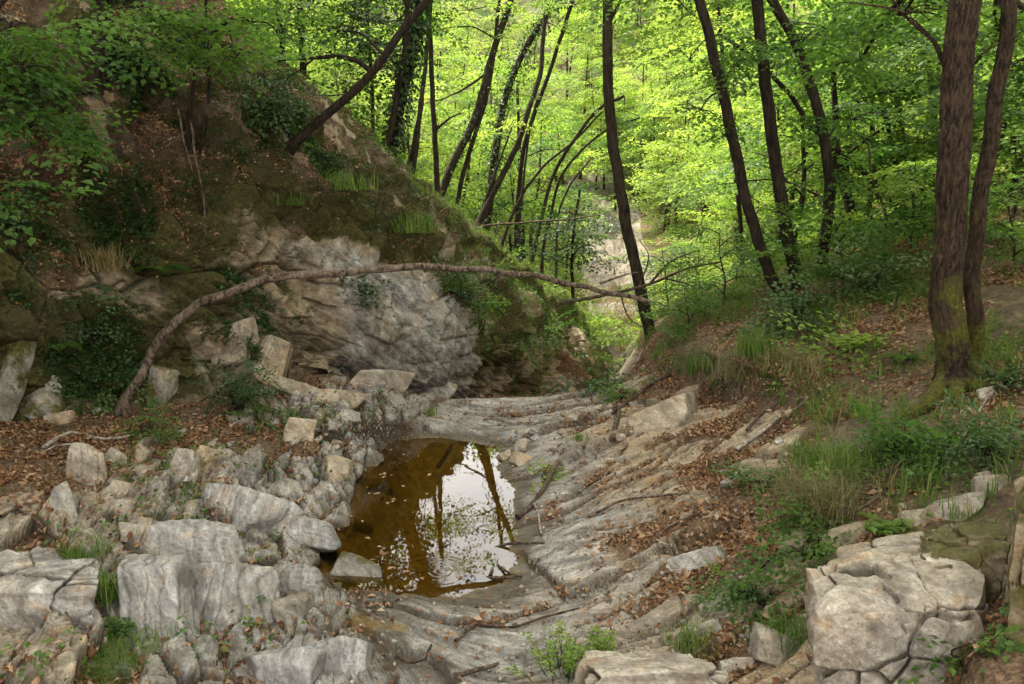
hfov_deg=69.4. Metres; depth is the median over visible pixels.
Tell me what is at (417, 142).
tree
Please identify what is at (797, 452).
grass tuft
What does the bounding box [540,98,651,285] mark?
sapling
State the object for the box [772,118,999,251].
young tree
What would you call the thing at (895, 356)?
fern
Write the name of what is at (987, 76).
young tree
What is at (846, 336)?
bush
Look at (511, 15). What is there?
young tree
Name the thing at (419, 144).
young tree
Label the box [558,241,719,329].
fallen branch
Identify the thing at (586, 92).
young tree
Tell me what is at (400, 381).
rock
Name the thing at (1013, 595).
boulder
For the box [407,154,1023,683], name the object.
dry grass
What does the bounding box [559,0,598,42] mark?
young tree
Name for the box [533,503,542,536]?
stick
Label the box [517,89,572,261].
sapling
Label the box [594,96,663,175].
young tree
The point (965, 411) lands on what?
rock
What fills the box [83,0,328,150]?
sapling
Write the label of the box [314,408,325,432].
rock
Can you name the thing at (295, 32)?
young tree
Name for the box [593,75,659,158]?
young tree
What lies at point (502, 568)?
stick
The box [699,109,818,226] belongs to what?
young tree
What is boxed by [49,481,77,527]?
rock
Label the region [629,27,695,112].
young tree
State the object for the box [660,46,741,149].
young tree
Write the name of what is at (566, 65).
young tree
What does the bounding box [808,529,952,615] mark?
boulder
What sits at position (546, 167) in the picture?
young tree
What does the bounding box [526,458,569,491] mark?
bush
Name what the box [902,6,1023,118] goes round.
young tree
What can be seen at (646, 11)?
young tree
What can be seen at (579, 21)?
young tree
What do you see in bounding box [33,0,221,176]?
tree
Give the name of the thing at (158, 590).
rock
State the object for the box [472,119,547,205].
sapling
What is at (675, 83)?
young tree
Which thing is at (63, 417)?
rock
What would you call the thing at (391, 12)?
young tree
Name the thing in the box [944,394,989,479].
stick
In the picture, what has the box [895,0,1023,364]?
tree
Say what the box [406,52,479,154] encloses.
young tree
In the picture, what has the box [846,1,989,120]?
young tree
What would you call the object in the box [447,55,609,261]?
young tree
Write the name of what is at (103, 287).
bush
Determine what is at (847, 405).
grass
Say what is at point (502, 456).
rock
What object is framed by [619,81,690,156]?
young tree
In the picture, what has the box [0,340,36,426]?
rock
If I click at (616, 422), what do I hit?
stick
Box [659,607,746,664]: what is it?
grass tuft
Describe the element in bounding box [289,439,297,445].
stone
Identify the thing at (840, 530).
rock
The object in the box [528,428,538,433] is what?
stone
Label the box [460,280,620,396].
undergrowth
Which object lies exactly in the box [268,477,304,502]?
rock
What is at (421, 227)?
grass tuft
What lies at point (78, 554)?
grass tuft
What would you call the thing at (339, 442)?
stone
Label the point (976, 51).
young tree
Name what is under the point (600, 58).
young tree
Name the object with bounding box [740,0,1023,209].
young tree
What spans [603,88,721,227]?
young tree
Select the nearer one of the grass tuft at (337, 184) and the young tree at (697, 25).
the grass tuft at (337, 184)
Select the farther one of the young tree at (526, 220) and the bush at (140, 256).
the young tree at (526, 220)
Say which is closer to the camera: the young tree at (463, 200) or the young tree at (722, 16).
the young tree at (463, 200)
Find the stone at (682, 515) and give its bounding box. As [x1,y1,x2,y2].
[679,512,691,518]
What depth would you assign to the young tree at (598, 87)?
72.15 m
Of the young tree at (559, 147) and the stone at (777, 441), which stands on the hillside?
the young tree at (559, 147)
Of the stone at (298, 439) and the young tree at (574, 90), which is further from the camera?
the young tree at (574, 90)
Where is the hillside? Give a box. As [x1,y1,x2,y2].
[264,0,1022,371]
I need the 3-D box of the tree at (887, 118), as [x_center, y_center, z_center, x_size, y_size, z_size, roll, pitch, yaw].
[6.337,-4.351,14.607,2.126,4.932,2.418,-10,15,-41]
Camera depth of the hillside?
57.62 m
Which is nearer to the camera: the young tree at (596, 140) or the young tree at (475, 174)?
the young tree at (475, 174)
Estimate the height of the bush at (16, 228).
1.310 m
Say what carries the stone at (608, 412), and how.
on the ground at (332, 332)
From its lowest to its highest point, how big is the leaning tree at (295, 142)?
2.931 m
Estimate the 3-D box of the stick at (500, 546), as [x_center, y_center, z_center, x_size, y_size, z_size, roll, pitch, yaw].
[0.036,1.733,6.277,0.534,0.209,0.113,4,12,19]
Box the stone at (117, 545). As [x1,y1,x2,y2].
[113,543,122,555]
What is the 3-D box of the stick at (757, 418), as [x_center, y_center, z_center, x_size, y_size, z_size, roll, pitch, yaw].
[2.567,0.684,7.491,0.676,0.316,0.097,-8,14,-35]
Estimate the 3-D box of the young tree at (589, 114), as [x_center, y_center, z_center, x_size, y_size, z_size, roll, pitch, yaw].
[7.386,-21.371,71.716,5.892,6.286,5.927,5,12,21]
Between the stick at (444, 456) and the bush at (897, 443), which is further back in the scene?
the stick at (444, 456)
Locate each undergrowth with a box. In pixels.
[0,0,1023,683]
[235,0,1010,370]
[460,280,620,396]
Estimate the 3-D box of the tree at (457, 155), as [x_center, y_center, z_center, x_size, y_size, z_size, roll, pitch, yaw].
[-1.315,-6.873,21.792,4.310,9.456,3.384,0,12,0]
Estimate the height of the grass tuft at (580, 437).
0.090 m
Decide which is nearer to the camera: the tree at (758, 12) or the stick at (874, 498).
the stick at (874, 498)
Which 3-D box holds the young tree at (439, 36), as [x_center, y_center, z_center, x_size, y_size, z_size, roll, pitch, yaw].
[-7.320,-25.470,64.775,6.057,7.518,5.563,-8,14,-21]
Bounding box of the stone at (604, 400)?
[598,397,607,403]
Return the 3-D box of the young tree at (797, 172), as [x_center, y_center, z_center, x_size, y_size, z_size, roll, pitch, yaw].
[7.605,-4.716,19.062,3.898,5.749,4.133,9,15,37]
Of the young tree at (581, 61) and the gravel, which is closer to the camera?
the gravel
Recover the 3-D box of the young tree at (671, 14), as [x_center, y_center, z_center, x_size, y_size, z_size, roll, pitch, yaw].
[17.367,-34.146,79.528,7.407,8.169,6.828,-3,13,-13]
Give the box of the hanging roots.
[696,372,811,408]
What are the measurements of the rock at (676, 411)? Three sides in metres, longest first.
0.864 x 0.539 x 0.484 m
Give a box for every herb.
[103,615,134,640]
[256,595,279,602]
[506,620,615,683]
[590,628,617,651]
[823,334,886,352]
[857,511,916,538]
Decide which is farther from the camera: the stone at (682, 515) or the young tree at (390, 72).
the young tree at (390, 72)
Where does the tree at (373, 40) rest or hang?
on the ground at (332, 332)
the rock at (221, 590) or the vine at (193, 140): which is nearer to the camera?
the rock at (221, 590)
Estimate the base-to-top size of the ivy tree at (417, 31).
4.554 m
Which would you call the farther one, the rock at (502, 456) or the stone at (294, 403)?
the stone at (294, 403)
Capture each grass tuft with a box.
[45,522,124,566]
[72,240,153,274]
[78,609,235,683]
[85,657,136,679]
[86,560,122,612]
[167,478,222,505]
[267,186,312,204]
[319,165,379,189]
[389,206,441,233]
[420,406,440,416]
[433,272,485,292]
[573,430,589,441]
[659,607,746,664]
[666,352,700,377]
[673,339,792,383]
[675,340,715,371]
[716,318,786,361]
[721,448,916,539]
[737,586,808,659]
[750,425,899,494]
[755,337,894,382]
[778,431,831,468]
[939,653,962,674]
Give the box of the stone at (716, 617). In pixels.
[714,615,723,620]
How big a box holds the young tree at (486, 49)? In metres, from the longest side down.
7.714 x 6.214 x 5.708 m
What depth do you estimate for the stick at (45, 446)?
6.96 m
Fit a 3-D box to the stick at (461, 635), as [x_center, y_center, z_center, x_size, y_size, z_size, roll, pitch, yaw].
[0.026,1.992,5.067,0.897,0.274,0.150,-4,12,-17]
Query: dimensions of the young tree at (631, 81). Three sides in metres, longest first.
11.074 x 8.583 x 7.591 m
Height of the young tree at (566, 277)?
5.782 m
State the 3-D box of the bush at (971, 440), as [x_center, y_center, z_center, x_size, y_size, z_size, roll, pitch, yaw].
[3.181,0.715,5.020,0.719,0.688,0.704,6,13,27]
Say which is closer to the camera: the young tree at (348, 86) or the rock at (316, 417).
the rock at (316, 417)
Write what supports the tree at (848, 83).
on the ground at (332, 332)
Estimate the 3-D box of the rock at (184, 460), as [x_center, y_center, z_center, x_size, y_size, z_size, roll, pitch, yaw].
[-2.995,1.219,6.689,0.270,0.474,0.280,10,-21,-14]
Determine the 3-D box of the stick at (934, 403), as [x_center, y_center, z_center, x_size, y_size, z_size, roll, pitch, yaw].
[3.817,0.373,6.120,0.856,0.305,0.107,-3,12,-15]
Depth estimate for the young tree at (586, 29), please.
90.26 m
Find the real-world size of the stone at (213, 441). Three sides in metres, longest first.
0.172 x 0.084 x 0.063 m
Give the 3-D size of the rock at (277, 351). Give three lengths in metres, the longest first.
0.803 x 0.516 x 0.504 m
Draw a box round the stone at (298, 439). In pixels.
[294,436,301,444]
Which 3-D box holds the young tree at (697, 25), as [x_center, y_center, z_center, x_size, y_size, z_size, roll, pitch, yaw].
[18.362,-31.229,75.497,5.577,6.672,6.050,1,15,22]
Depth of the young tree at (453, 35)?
72.47 m
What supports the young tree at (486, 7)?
on the hillside
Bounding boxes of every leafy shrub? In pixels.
[611,242,710,318]
[640,284,730,341]
[647,237,738,299]
[652,221,788,308]
[665,233,782,295]
[699,235,732,266]
[700,196,816,267]
[754,199,928,299]
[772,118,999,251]
[809,154,994,276]
[813,172,926,233]
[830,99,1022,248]
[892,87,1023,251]
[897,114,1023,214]
[917,177,1023,262]
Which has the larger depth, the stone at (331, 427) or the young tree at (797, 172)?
the young tree at (797, 172)
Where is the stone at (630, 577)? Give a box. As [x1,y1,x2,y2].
[627,573,633,580]
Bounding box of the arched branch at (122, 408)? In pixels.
[114,250,650,419]
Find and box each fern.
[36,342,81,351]
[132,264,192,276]
[301,143,317,150]
[879,353,919,363]
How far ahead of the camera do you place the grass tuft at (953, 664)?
3.48 m
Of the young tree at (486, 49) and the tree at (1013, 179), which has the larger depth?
the young tree at (486, 49)
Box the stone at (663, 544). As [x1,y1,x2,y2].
[659,540,668,546]
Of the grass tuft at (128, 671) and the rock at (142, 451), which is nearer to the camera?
the grass tuft at (128, 671)
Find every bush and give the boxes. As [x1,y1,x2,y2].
[0,166,72,282]
[48,274,149,344]
[53,369,134,417]
[55,113,119,181]
[110,384,187,448]
[120,232,170,270]
[166,165,236,212]
[186,355,288,418]
[208,50,329,179]
[222,381,304,435]
[433,249,488,310]
[447,272,510,357]
[461,244,531,311]
[523,309,576,359]
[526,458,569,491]
[541,352,631,397]
[588,374,655,403]
[660,274,705,314]
[685,535,816,641]
[710,458,800,494]
[718,265,857,343]
[750,484,858,575]
[756,461,851,536]
[769,310,895,385]
[806,222,932,301]
[837,397,983,473]
[893,428,988,483]
[894,605,1023,683]
[919,388,1023,490]
[965,339,1023,394]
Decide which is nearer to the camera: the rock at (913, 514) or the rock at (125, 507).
the rock at (913, 514)
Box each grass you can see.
[389,139,1023,532]
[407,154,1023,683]
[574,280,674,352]
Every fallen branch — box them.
[474,215,599,230]
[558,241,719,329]
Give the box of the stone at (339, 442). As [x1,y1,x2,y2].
[331,439,344,445]
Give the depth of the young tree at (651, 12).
88.32 m
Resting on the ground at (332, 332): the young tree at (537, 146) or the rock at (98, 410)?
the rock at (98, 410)
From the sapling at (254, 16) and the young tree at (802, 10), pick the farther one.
the young tree at (802, 10)
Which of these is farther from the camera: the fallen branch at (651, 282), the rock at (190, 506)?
the fallen branch at (651, 282)
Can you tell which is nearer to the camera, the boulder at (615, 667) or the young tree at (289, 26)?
the boulder at (615, 667)
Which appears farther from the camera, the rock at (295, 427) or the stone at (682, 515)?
the rock at (295, 427)
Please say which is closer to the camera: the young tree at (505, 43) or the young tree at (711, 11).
the young tree at (711, 11)
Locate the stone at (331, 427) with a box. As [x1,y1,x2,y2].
[320,423,335,429]
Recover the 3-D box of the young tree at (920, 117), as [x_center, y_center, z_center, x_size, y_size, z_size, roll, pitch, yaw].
[9.794,-5.567,18.705,4.722,5.366,4.845,-2,12,-9]
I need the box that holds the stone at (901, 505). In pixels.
[899,503,906,509]
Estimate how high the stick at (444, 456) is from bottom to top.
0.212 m
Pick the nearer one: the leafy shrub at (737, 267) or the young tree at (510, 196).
the leafy shrub at (737, 267)
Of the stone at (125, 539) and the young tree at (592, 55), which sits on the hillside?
the young tree at (592, 55)
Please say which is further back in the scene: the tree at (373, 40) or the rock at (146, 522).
the tree at (373, 40)
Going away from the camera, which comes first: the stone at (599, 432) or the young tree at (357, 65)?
the stone at (599, 432)
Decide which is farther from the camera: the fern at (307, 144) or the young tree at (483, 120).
the young tree at (483, 120)
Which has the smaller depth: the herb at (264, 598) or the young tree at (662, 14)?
the herb at (264, 598)
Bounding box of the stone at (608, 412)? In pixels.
[602,409,611,416]
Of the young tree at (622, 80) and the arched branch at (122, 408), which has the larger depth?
the young tree at (622, 80)
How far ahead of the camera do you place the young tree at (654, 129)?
55.40 m
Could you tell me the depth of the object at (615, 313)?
37.44 m
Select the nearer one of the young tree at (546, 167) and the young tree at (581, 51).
the young tree at (546, 167)
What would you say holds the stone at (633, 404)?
on the ground at (332, 332)
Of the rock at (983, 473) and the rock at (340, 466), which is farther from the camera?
the rock at (340, 466)
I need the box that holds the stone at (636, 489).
[632,488,641,492]
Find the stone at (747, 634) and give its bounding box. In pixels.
[745,628,750,638]
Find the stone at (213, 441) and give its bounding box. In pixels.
[207,438,217,445]
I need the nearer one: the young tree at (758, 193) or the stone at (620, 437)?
the stone at (620, 437)
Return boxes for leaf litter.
[0,0,1023,683]
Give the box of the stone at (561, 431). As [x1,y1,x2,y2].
[557,428,568,434]
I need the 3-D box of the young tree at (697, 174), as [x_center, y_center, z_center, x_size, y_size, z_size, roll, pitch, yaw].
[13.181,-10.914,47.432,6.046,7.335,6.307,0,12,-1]
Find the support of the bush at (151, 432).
on the ground at (332, 332)
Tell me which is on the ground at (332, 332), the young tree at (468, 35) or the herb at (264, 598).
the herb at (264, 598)
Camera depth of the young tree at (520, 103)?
45.21 m
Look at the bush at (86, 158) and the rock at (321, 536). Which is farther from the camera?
the bush at (86, 158)
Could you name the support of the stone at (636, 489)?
on the ground at (332, 332)
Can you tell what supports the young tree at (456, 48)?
on the hillside
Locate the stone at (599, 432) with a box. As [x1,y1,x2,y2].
[596,429,603,434]
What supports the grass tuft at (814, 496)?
on the ground at (332, 332)
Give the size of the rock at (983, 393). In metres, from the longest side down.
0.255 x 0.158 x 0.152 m
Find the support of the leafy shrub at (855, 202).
on the ground at (332, 332)
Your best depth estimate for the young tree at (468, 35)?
55.65 m
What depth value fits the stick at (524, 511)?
7.13 m
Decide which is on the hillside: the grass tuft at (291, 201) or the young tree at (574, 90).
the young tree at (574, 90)
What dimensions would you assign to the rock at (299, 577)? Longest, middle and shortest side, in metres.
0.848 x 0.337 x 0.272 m
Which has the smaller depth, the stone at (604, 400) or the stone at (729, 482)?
the stone at (729, 482)
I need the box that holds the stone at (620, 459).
[614,454,625,462]
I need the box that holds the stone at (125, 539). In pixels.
[122,537,128,542]
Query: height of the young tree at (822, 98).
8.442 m
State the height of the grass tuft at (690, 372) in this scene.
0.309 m
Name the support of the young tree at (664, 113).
on the hillside
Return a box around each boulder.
[0,546,100,629]
[573,650,728,683]
[748,621,800,666]
[803,551,988,683]
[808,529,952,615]
[920,519,1010,603]
[1001,475,1023,646]
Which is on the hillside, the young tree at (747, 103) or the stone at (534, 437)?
the young tree at (747, 103)
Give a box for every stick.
[0,508,51,538]
[39,431,133,451]
[46,34,142,144]
[393,644,431,663]
[436,443,452,467]
[454,607,578,642]
[454,662,498,678]
[461,574,516,579]
[486,542,544,554]
[488,530,503,575]
[489,559,521,577]
[514,449,563,519]
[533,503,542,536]
[589,491,690,517]
[609,402,620,441]
[613,372,670,409]
[650,505,714,543]
[734,411,783,450]
[745,390,789,430]
[754,549,797,573]
[760,381,834,443]
[841,443,913,512]
[841,480,918,518]
[932,371,1013,408]
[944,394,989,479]
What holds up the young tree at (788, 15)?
on the hillside
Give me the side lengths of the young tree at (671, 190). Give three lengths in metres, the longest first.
12.114 x 9.389 x 8.304 m
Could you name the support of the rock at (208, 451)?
on the ground at (332, 332)
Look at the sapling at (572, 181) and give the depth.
24.47 m
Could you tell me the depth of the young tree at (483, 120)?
34.80 m
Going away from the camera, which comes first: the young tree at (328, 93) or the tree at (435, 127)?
the tree at (435, 127)
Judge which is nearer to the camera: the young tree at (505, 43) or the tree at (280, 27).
the tree at (280, 27)
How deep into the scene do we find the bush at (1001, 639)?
3.42 m
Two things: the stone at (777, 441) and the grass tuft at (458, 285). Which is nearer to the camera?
the stone at (777, 441)
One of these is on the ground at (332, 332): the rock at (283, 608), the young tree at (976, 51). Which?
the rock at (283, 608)
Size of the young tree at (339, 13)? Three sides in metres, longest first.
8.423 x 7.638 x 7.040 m
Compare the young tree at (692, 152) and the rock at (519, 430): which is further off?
the young tree at (692, 152)
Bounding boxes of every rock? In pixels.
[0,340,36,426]
[18,362,67,420]
[43,410,75,424]
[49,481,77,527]
[66,442,106,486]
[89,408,106,413]
[97,480,131,498]
[104,447,126,469]
[106,498,132,521]
[117,553,199,651]
[118,522,144,542]
[131,444,151,463]
[137,361,180,405]
[137,517,152,539]
[146,519,244,567]
[167,448,197,475]
[182,499,198,518]
[190,562,279,631]
[191,483,303,533]
[196,445,232,472]
[210,317,259,366]
[244,646,327,683]
[253,334,292,386]
[266,515,340,553]
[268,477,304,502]
[271,376,320,397]
[272,560,323,596]
[272,590,313,622]
[283,417,316,442]
[307,635,372,680]
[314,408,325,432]
[316,388,369,408]
[324,455,352,481]
[329,551,388,589]
[338,409,360,424]
[350,369,414,392]
[412,382,456,399]
[496,449,510,460]
[508,451,531,465]
[514,427,524,433]
[514,438,527,450]
[627,392,696,435]
[666,546,726,575]
[675,619,723,643]
[698,586,736,617]
[719,657,753,671]
[761,527,806,553]
[816,521,868,546]
[897,508,923,527]
[920,491,985,522]
[960,407,973,415]
[970,474,1011,496]
[972,471,990,478]
[976,384,1006,401]
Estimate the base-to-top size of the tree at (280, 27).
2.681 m
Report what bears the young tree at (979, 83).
on the ground at (332, 332)
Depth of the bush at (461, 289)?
13.15 m
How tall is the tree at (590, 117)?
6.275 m
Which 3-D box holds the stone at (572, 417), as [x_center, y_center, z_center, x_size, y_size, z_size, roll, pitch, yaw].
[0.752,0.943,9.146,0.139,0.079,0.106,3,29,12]
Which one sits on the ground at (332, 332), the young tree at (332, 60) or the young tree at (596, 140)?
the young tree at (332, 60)
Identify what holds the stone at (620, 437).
on the ground at (332, 332)
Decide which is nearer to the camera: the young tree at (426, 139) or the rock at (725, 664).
the rock at (725, 664)
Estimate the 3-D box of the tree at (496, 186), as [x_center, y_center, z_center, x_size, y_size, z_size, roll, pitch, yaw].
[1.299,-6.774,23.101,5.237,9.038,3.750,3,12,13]
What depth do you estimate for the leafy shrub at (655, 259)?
15.64 m
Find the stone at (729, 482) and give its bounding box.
[720,479,734,486]
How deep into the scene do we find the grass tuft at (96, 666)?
4.30 m
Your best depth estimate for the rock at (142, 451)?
7.14 m
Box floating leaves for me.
[337,449,502,591]
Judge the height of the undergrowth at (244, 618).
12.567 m
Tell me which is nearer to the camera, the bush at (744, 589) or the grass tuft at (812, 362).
the bush at (744, 589)
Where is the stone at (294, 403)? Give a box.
[292,401,300,406]
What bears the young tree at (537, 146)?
on the hillside
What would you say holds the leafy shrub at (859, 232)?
on the ground at (332, 332)
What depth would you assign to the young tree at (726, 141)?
25.70 m
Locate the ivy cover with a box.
[0,0,434,401]
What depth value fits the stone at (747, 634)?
4.47 m
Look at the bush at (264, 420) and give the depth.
8.34 m
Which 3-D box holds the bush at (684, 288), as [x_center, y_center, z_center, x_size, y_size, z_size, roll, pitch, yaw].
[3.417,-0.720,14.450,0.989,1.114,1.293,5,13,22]
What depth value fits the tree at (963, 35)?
5.99 m
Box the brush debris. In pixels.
[323,409,423,447]
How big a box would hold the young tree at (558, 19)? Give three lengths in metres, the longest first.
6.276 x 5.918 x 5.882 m
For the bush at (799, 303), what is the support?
on the ground at (332, 332)
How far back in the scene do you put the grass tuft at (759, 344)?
8.11 m
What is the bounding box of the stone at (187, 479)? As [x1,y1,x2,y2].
[182,475,191,482]
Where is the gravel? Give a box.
[300,394,801,683]
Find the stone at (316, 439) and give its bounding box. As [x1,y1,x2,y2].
[314,435,322,443]
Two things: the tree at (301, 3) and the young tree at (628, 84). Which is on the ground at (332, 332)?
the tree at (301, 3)
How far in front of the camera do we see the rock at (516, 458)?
8.03 m
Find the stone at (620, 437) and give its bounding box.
[615,433,625,441]
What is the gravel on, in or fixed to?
on the ground at (332, 332)
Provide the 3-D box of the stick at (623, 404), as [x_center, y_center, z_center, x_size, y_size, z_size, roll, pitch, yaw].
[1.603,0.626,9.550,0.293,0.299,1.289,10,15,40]
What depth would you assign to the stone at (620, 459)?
7.37 m
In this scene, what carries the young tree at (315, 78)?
on the hillside
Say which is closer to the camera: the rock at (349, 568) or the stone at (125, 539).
the stone at (125, 539)
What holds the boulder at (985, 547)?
on the ground at (332, 332)
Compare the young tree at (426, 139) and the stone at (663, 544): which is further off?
the young tree at (426, 139)
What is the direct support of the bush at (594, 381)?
on the ground at (332, 332)
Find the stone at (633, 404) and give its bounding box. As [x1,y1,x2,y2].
[628,402,637,406]
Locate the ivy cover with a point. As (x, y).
(104, 374)
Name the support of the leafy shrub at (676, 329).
on the ground at (332, 332)
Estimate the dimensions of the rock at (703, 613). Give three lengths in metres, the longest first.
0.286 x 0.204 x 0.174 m
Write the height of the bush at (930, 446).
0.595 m
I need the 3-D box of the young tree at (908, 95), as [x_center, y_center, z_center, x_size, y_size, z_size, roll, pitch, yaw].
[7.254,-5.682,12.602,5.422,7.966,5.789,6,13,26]
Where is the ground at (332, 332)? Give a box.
[0,0,1023,683]
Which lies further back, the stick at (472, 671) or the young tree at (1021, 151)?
the young tree at (1021, 151)
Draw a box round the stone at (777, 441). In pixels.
[774,437,783,444]
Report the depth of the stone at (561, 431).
8.91 m
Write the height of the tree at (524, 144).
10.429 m
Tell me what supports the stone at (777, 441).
on the ground at (332, 332)
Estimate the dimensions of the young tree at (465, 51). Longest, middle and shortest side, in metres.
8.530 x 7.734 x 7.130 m
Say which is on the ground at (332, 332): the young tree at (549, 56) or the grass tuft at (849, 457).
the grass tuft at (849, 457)
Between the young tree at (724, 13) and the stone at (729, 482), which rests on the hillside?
the young tree at (724, 13)
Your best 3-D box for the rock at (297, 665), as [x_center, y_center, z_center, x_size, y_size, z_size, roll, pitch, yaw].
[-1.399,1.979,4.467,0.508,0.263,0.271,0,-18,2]
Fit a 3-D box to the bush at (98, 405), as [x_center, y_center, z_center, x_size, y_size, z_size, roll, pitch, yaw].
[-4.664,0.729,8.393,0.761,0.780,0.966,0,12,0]
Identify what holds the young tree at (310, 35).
on the hillside
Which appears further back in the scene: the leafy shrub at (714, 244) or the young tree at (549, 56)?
the young tree at (549, 56)
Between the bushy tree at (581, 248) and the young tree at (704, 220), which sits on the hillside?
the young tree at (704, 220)
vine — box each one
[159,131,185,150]
[176,108,192,169]
[189,120,206,234]
[237,75,241,119]
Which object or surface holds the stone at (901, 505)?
on the ground at (332, 332)
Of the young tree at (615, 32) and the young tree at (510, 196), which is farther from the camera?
the young tree at (615, 32)
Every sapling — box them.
[0,0,157,251]
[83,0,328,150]
[136,0,307,152]
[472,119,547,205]
[499,97,647,249]
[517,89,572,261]
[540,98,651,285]
[554,150,625,288]
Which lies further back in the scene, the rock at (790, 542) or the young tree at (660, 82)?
the young tree at (660, 82)
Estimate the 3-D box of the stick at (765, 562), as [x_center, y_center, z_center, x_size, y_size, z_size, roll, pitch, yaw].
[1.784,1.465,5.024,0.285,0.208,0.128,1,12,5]
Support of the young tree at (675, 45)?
on the hillside
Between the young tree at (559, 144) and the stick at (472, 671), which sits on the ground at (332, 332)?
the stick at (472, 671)
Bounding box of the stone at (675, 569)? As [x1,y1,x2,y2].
[669,562,679,572]
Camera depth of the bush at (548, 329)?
16.09 m
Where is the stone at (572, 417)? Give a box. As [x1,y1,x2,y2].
[567,414,577,420]
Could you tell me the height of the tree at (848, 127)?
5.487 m
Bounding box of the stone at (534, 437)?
[529,434,538,440]
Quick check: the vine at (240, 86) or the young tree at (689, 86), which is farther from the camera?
the young tree at (689, 86)
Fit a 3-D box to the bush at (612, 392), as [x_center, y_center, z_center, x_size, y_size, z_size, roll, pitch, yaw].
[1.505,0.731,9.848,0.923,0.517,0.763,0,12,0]
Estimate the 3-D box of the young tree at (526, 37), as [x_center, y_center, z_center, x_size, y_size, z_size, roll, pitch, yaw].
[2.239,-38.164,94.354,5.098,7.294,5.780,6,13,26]
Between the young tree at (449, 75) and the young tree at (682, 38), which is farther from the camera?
the young tree at (682, 38)
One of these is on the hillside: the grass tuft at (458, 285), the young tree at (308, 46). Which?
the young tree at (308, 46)
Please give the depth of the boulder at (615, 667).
3.79 m
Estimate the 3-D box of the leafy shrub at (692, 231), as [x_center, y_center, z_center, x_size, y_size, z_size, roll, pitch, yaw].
[3.231,-0.997,11.170,2.107,1.622,1.990,1,12,3]
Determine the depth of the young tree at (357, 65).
35.70 m
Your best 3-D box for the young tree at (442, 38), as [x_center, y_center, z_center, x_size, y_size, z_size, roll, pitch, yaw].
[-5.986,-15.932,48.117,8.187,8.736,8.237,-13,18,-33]
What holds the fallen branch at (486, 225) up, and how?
on the ground at (332, 332)
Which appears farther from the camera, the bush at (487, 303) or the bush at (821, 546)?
the bush at (487, 303)
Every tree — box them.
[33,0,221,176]
[226,0,369,119]
[227,0,388,88]
[227,0,422,134]
[229,0,364,62]
[231,0,332,52]
[236,0,353,114]
[249,0,480,154]
[256,16,389,122]
[261,0,345,65]
[265,0,420,131]
[265,20,334,88]
[286,50,417,178]
[300,0,483,160]
[305,0,410,151]
[308,53,389,140]
[308,80,341,101]
[311,0,364,50]
[311,48,424,177]
[321,0,379,48]
[333,71,475,220]
[334,84,424,162]
[343,23,482,179]
[349,22,444,119]
[354,104,465,194]
[364,24,460,155]
[369,0,404,22]
[379,117,441,178]
[383,0,471,174]
[384,0,437,42]
[396,0,539,199]
[398,0,472,166]
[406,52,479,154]
[410,0,475,196]
[415,122,506,229]
[416,1,482,85]
[418,20,479,114]
[419,11,507,110]
[422,7,462,85]
[422,89,521,204]
[427,105,544,219]
[428,104,546,229]
[434,21,494,88]
[441,0,531,207]
[442,111,546,227]
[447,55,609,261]
[451,61,534,147]
[455,44,524,124]
[458,165,575,280]
[459,96,542,198]
[468,0,502,26]
[468,121,617,272]
[473,0,639,246]
[474,0,641,226]
[476,166,564,254]
[477,27,527,90]
[481,0,537,56]
[481,116,574,216]
[492,58,542,136]
[494,36,571,160]
[503,190,626,307]
[512,14,544,66]
[513,0,631,263]
[517,0,750,339]
[520,102,600,198]
[527,198,612,294]
[529,106,591,197]
[530,95,677,267]
[533,4,600,82]
[536,43,631,179]
[538,6,601,112]
[546,0,572,31]
[552,115,595,175]
[554,58,625,148]
[555,94,603,161]
[559,0,597,59]
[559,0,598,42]
[559,66,638,144]
[559,113,628,189]
[564,88,628,189]
[566,8,602,49]
[568,89,603,151]
[573,2,602,45]
[574,34,615,88]
[577,0,799,300]
[581,125,654,211]
[589,48,679,192]
[590,51,628,97]
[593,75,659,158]
[594,6,629,50]
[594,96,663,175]
[595,0,910,227]
[598,0,666,53]
[598,112,662,185]
[599,64,639,97]
[602,113,677,199]
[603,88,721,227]
[604,86,699,200]
[613,36,674,108]
[615,140,701,230]
[616,0,667,37]
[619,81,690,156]
[626,44,787,268]
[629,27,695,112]
[630,106,715,224]
[632,0,723,108]
[636,55,692,132]
[638,41,821,266]
[642,1,672,31]
[643,40,707,141]
[644,86,687,142]
[646,26,824,244]
[647,12,703,84]
[649,0,677,38]
[650,0,728,74]
[650,1,699,47]
[653,7,706,78]
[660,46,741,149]
[661,0,1023,245]
[662,78,742,180]
[666,118,750,223]
[669,0,854,290]
[671,54,865,239]
[676,0,715,50]
[677,77,856,256]
[681,106,837,248]
[690,21,917,247]
[690,54,843,236]
[692,0,786,272]
[693,0,769,47]
[693,7,747,40]
[696,3,894,231]
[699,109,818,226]
[706,63,883,224]
[710,0,747,28]
[720,2,768,81]
[725,0,940,199]
[727,0,817,65]
[735,0,917,279]
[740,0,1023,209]
[743,0,840,116]
[750,51,936,230]
[754,48,913,195]
[756,0,939,224]
[763,0,1023,422]
[767,10,941,242]
[779,0,1023,218]
[797,12,1007,181]
[803,0,901,219]
[807,1,886,232]
[837,0,1022,201]
[843,0,992,177]
[843,13,1023,216]
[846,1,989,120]
[850,42,991,176]
[873,10,1023,167]
[875,0,1022,130]
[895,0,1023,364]
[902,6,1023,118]
[920,0,1023,189]
[939,0,1023,129]
[973,31,1023,172]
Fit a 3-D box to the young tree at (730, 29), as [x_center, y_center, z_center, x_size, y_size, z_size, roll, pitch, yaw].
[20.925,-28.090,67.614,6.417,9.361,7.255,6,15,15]
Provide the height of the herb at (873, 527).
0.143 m

